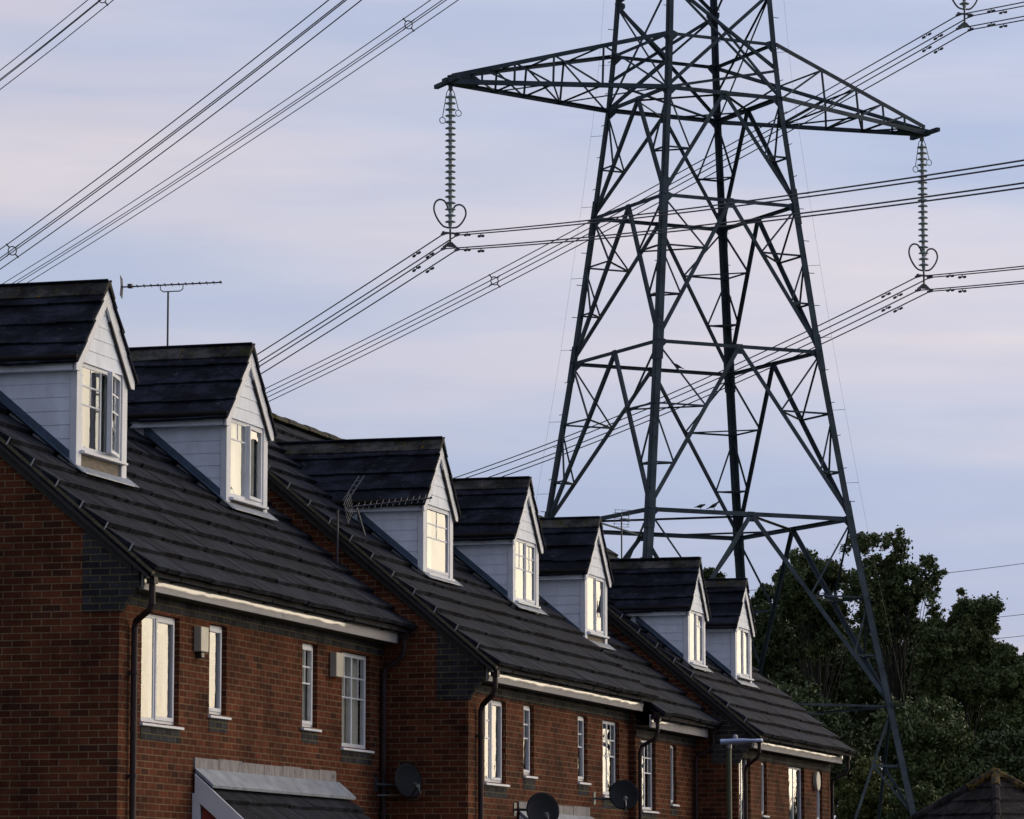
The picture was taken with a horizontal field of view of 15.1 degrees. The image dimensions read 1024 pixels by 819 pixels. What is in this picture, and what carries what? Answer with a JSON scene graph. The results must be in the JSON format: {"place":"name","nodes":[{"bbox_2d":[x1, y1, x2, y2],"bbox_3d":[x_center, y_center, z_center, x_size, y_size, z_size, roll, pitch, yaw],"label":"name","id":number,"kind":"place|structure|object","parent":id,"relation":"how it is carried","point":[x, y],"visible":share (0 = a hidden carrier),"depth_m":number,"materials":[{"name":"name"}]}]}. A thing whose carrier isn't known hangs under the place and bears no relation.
{"place":"outdoors","nodes":[
{"label":"outdoors","id":0,"kind":"place"},
{"bbox_2d":[0,0,1023,817],"label":"sky","id":1,"kind":"structure","parent":0,"point":[343,189],"materials":[{"name":"blue"}]},
{"bbox_2d":[749,563,1023,590],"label":"overhead wire","id":2,"kind":"object","parent":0,"point":[969,570],"visible":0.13,"depth_m":201.23,"materials":[{"name":"metal"}]},
{"bbox_3d":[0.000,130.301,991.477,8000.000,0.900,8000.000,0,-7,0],"label":"ground","id":3,"kind":"structure","parent":0,"visible":0},
{"bbox_2d":[0,279,304,818],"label":"terraced house","id":4,"kind":"structure","parent":3,"relation":"on","point":[139,605],"depth_m":42.36,"materials":[{"name":"red brick"}]},
{"bbox_2d":[139,614,183,729],"bbox_3d":[-3.892,2.864,42.184,0.194,1.231,1.250,-2,-8,16],"label":"window","id":5,"kind":"structure","parent":4,"relation":"in","point":[167,717],"depth_m":42.46,"materials":[{"name":"white plastic"}]},
{"bbox_2d":[208,625,231,719],"bbox_3d":[-3.379,2.990,43.897,0.160,1.061,0.670,-2,-8,16],"label":"window","id":6,"kind":"structure","parent":4,"relation":"in","point":[213,629],"depth_m":44.07,"materials":[{"name":"white plastic"}]},
{"bbox_2d":[127,342,417,818],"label":"terraced house","id":7,"kind":"structure","parent":3,"relation":"on","point":[201,430],"depth_m":47.95,"materials":[{"name":"red brick"}]},
{"bbox_2d":[120,275,221,345],"bbox_3d":[-4.542,-1.070,51.189,1.505,1.454,0.328,-2,-8,16],"label":"television aerial","id":8,"kind":"object","parent":7,"relation":"attached to","point":[129,286],"visible":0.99,"depth_m":51.24,"materials":[{"name":"metal"}]},
{"bbox_2d":[301,643,321,731],"bbox_3d":[-2.510,3.384,46.941,0.194,1.061,0.670,-2,-8,16],"label":"window","id":9,"kind":"structure","parent":7,"relation":"in","point":[306,647],"depth_m":47.10,"materials":[{"name":"white plastic"}]},
{"bbox_2d":[341,652,374,753],"bbox_3d":[-2.015,3.698,48.630,0.194,1.231,1.240,-2,-8,16],"label":"window","id":10,"kind":"structure","parent":7,"relation":"in","point":[350,699],"depth_m":48.87,"materials":[{"name":"white plastic"}]},
{"bbox_2d":[374,763,421,800],"bbox_3d":[-1.420,4.752,49.223,0.649,0.478,0.353,-2,-8,16],"label":"satellite dish","id":11,"kind":"object","parent":7,"relation":"attached to","point":[408,782],"visible":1,"depth_m":49.23,"materials":[{"name":"metal"}]},
{"bbox_2d":[267,413,585,818],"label":"terraced house","id":12,"kind":"structure","parent":3,"relation":"on","point":[477,683],"depth_m":50.73,"materials":[{"name":"red brick"}]},
{"bbox_2d":[336,476,431,562],"bbox_3d":[-1.676,1.404,49.774,1.257,1.144,0.446,-2,-8,16],"label":"television aerial","id":13,"kind":"object","parent":12,"relation":"attached to","point":[363,505],"visible":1,"depth_m":49.90,"materials":[{"name":"metal"}]},
{"bbox_2d":[484,700,509,786],"bbox_3d":[-0.270,4.363,50.458,0.194,1.121,1.089,-2,-8,16],"label":"window","id":14,"kind":"structure","parent":12,"relation":"in","point":[493,710],"depth_m":50.76,"materials":[{"name":"white plastic"}]},
{"bbox_2d":[523,705,537,778],"bbox_3d":[0.190,4.480,51.989,0.160,0.981,0.609,-2,-8,16],"label":"window","id":15,"kind":"structure","parent":12,"relation":"in","point":[526,708],"depth_m":52.16,"materials":[{"name":"white plastic"}]},
{"bbox_2d":[513,792,558,818],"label":"satellite dish","id":16,"kind":"object","parent":12,"relation":"attached to","point":[542,805],"visible":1,"depth_m":50.93,"materials":[{"name":"metal"}]},
{"bbox_2d":[273,416,658,818],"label":"terraced house","id":17,"kind":"structure","parent":3,"relation":"on","point":[499,545],"depth_m":55.30,"materials":[{"name":"red brick"}]},
{"bbox_2d":[577,716,590,784],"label":"window","id":18,"kind":"structure","parent":17,"relation":"in","point":[580,719],"depth_m":54.82,"materials":[{"name":"white plastic"}]},
{"bbox_2d":[602,721,614,797],"bbox_3d":[1.408,5.099,56.150,0.160,1.121,1.049,-2,-8,16],"label":"window","id":19,"kind":"structure","parent":17,"relation":"in","point":[611,740],"depth_m":56.26,"materials":[{"name":"white plastic"}]},
{"bbox_2d":[593,780,638,811],"bbox_3d":[1.472,5.524,55.114,0.588,0.469,0.392,-4,-8,29],"label":"satellite dish","id":20,"kind":"object","parent":17,"relation":"attached to","point":[624,795],"visible":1,"depth_m":55.15,"materials":[{"name":"metal"}]},
{"bbox_2d":[539,516,723,818],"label":"terraced house","id":21,"kind":"structure","parent":3,"relation":"on","point":[672,722],"depth_m":58.64,"materials":[{"name":"red brick"}]},
{"bbox_2d":[641,740,658,813],"bbox_3d":[2.013,5.505,57.847,0.160,1.091,0.993,-2,-8,16],"label":"window","id":22,"kind":"structure","parent":21,"relation":"in","point":[649,747],"depth_m":58.12,"materials":[{"name":"white plastic"}]},
{"bbox_2d":[670,745,679,806],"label":"window","id":23,"kind":"structure","parent":21,"relation":"in","point":[671,748],"depth_m":59.48,"materials":[{"name":"white plastic"}]},
{"bbox_2d":[434,0,939,818],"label":"electricity pylon","id":24,"kind":"object","parent":3,"relation":"on","point":[658,342],"visible":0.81,"depth_m":105.83,"materials":[{"name":"metal"}]},
{"bbox_2d":[433,84,466,251],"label":"insulator string","id":25,"kind":"object","parent":24,"relation":"hanging from","point":[450,97],"visible":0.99,"depth_m":103.38,"materials":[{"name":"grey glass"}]},
{"bbox_2d":[257,159,1023,373],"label":"conductor bundle","id":26,"kind":"object","parent":25,"relation":"attached to","point":[431,254],"visible":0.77,"depth_m":85.76,"materials":[{"name":"metal"}]},
{"bbox_2d":[706,501,719,509],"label":"bird","id":27,"kind":"object","parent":24,"relation":"on","point":[713,505],"visible":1,"depth_m":102.17},
{"bbox_2d":[908,135,937,292],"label":"insulator string","id":28,"kind":"object","parent":24,"relation":"hanging from","point":[922,217],"visible":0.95,"depth_m":109.80,"materials":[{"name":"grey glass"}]},
{"bbox_2d":[454,266,1023,477],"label":"conductor bundle","id":29,"kind":"object","parent":28,"relation":"attached to","point":[934,289],"visible":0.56,"depth_m":114.48,"materials":[{"name":"metal"}]},
{"bbox_2d":[952,0,977,31],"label":"insulator string","id":30,"kind":"object","parent":24,"relation":"hanging from","point":[964,3],"visible":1,"depth_m":111.27,"materials":[{"name":"grey glass"}]},
{"bbox_2d":[265,2,1023,401],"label":"conductor bundle","id":31,"kind":"object","parent":30,"relation":"attached to","point":[941,36],"visible":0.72,"depth_m":126.72,"materials":[{"name":"metal"}]},
{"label":"insulator string","id":32,"kind":"object","parent":24,"relation":"hanging from","visible":0},
{"bbox_2d":[0,0,361,269],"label":"conductor bundle","id":33,"kind":"object","parent":32,"relation":"attached to","point":[308,28],"visible":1,"depth_m":118.10,"materials":[{"name":"metal"}]},
{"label":"insulator string","id":34,"kind":"object","parent":24,"relation":"hanging from","visible":0},
{"bbox_2d":[0,0,112,89],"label":"conductor bundle","id":35,"kind":"object","parent":34,"relation":"attached to","point":[51,39],"visible":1,"depth_m":139.75,"materials":[{"name":"metal"}]},
{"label":"insulator string","id":36,"kind":"object","parent":24,"relation":"hanging from","visible":0},
{"bbox_2d":[2,0,457,283],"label":"conductor bundle","id":37,"kind":"object","parent":36,"relation":"attached to","point":[243,135],"visible":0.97,"depth_m":153.50,"materials":[{"name":"metal"}]},
{"bbox_2d":[539,515,856,818],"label":"terraced house","id":38,"kind":"structure","parent":3,"relation":"on","point":[804,787],"depth_m":64.87,"materials":[{"name":"red brick"}]},
{"bbox_2d":[613,509,633,557],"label":"television aerial","id":39,"kind":"object","parent":38,"relation":"attached to","point":[626,519],"visible":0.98,"depth_m":67.90,"materials":[{"name":"metal"}]},
{"bbox_2d":[789,766,800,818],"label":"window","id":40,"kind":"structure","parent":38,"relation":"in","point":[791,769],"depth_m":65.23,"materials":[{"name":"white plastic"}]},
{"bbox_2d":[817,791,818,818],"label":"window","id":41,"kind":"structure","parent":38,"relation":"in","point":[817,791],"depth_m":66.71,"materials":[{"name":"white plastic"}]},
{"bbox_2d":[607,556,801,818],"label":"terraced house","id":42,"kind":"structure","parent":3,"relation":"on","point":[658,612],"depth_m":61.54,"materials":[{"name":"black tile"}]},
{"bbox_2d":[739,758,746,818],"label":"window","id":43,"kind":"structure","parent":42,"relation":"in","point":[744,761],"depth_m":61.01,"materials":[{"name":"white plastic"}]},
{"bbox_2d":[761,762,769,817],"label":"window","id":44,"kind":"structure","parent":42,"relation":"in","point":[762,793],"depth_m":62.46,"materials":[{"name":"white plastic"}]},
{"bbox_2d":[703,566,726,578],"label":"broadleaf tree","id":45,"kind":"object","parent":3,"relation":"on","point":[707,572],"visible":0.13,"depth_m":140.13,"materials":[{"name":"green plant"}]},
{"bbox_2d":[720,734,762,818],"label":"street lamp","id":46,"kind":"object","parent":3,"relation":"on","point":[728,743],"visible":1,"depth_m":57.74,"materials":[{"name":"metal"}]},
{"bbox_2d":[749,582,814,692],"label":"broadleaf tree","id":47,"kind":"object","parent":3,"relation":"on","point":[777,661],"visible":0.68,"depth_m":133.33,"materials":[{"name":"green plant"}]},
{"bbox_2d":[757,546,857,702],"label":"broadleaf tree","id":48,"kind":"object","parent":3,"relation":"on","point":[796,604],"visible":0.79,"depth_m":129.81,"materials":[{"name":"green plant"}]},
{"bbox_2d":[768,675,875,812],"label":"broadleaf tree","id":49,"kind":"object","parent":3,"relation":"on","point":[839,724],"visible":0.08,"depth_m":120.85,"materials":[{"name":"green plant"}]},
{"bbox_2d":[761,619,884,818],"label":"broadleaf tree","id":50,"kind":"object","parent":3,"relation":"on","point":[830,664],"visible":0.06,"depth_m":135.89,"materials":[{"name":"green plant"}]},
{"bbox_2d":[830,753,903,818],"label":"shrub","id":51,"kind":"object","parent":3,"relation":"on","point":[850,795],"visible":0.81,"depth_m":108.97,"materials":[{"name":"green plant"}]},
{"bbox_2d":[824,618,929,772],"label":"broadleaf tree","id":52,"kind":"object","parent":3,"relation":"on","point":[859,693],"visible":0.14,"depth_m":134.33,"materials":[{"name":"green plant"}]},
{"bbox_2d":[834,525,948,764],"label":"broadleaf tree","id":53,"kind":"object","parent":3,"relation":"on","point":[901,600],"visible":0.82,"depth_m":127.81,"materials":[{"name":"green plant"}]},
{"bbox_2d":[881,780,940,818],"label":"shrub","id":54,"kind":"object","parent":3,"relation":"on","point":[925,794],"visible":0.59,"depth_m":107.21,"materials":[{"name":"green plant"}]},
{"bbox_2d":[851,693,998,797],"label":"broadleaf tree","id":55,"kind":"object","parent":3,"relation":"on","point":[943,738],"visible":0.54,"depth_m":117.29,"materials":[{"name":"green plant"}]},
{"bbox_2d":[909,699,1005,775],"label":"broadleaf tree","id":56,"kind":"object","parent":3,"relation":"on","point":[982,727],"visible":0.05,"depth_m":130.25,"materials":[{"name":"green plant"}]},
{"bbox_2d":[908,587,1007,733],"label":"broadleaf tree","id":57,"kind":"object","parent":3,"relation":"on","point":[952,657],"visible":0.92,"depth_m":125.33,"materials":[{"name":"green plant"}]},
{"bbox_2d":[906,767,1023,818],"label":"garage","id":58,"kind":"structure","parent":3,"relation":"on","point":[995,793],"depth_m":65.37,"materials":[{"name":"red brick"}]},
{"bbox_2d":[943,722,1023,795],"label":"broadleaf tree","id":59,"kind":"object","parent":3,"relation":"on","point":[1008,754],"visible":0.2,"depth_m":117.40,"materials":[{"name":"green plant"}]},
{"bbox_2d":[977,640,1023,733],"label":"broadleaf tree","id":60,"kind":"object","parent":3,"relation":"on","point":[1003,679],"visible":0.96,"depth_m":123.28,"materials":[{"name":"green plant"}]}
]}

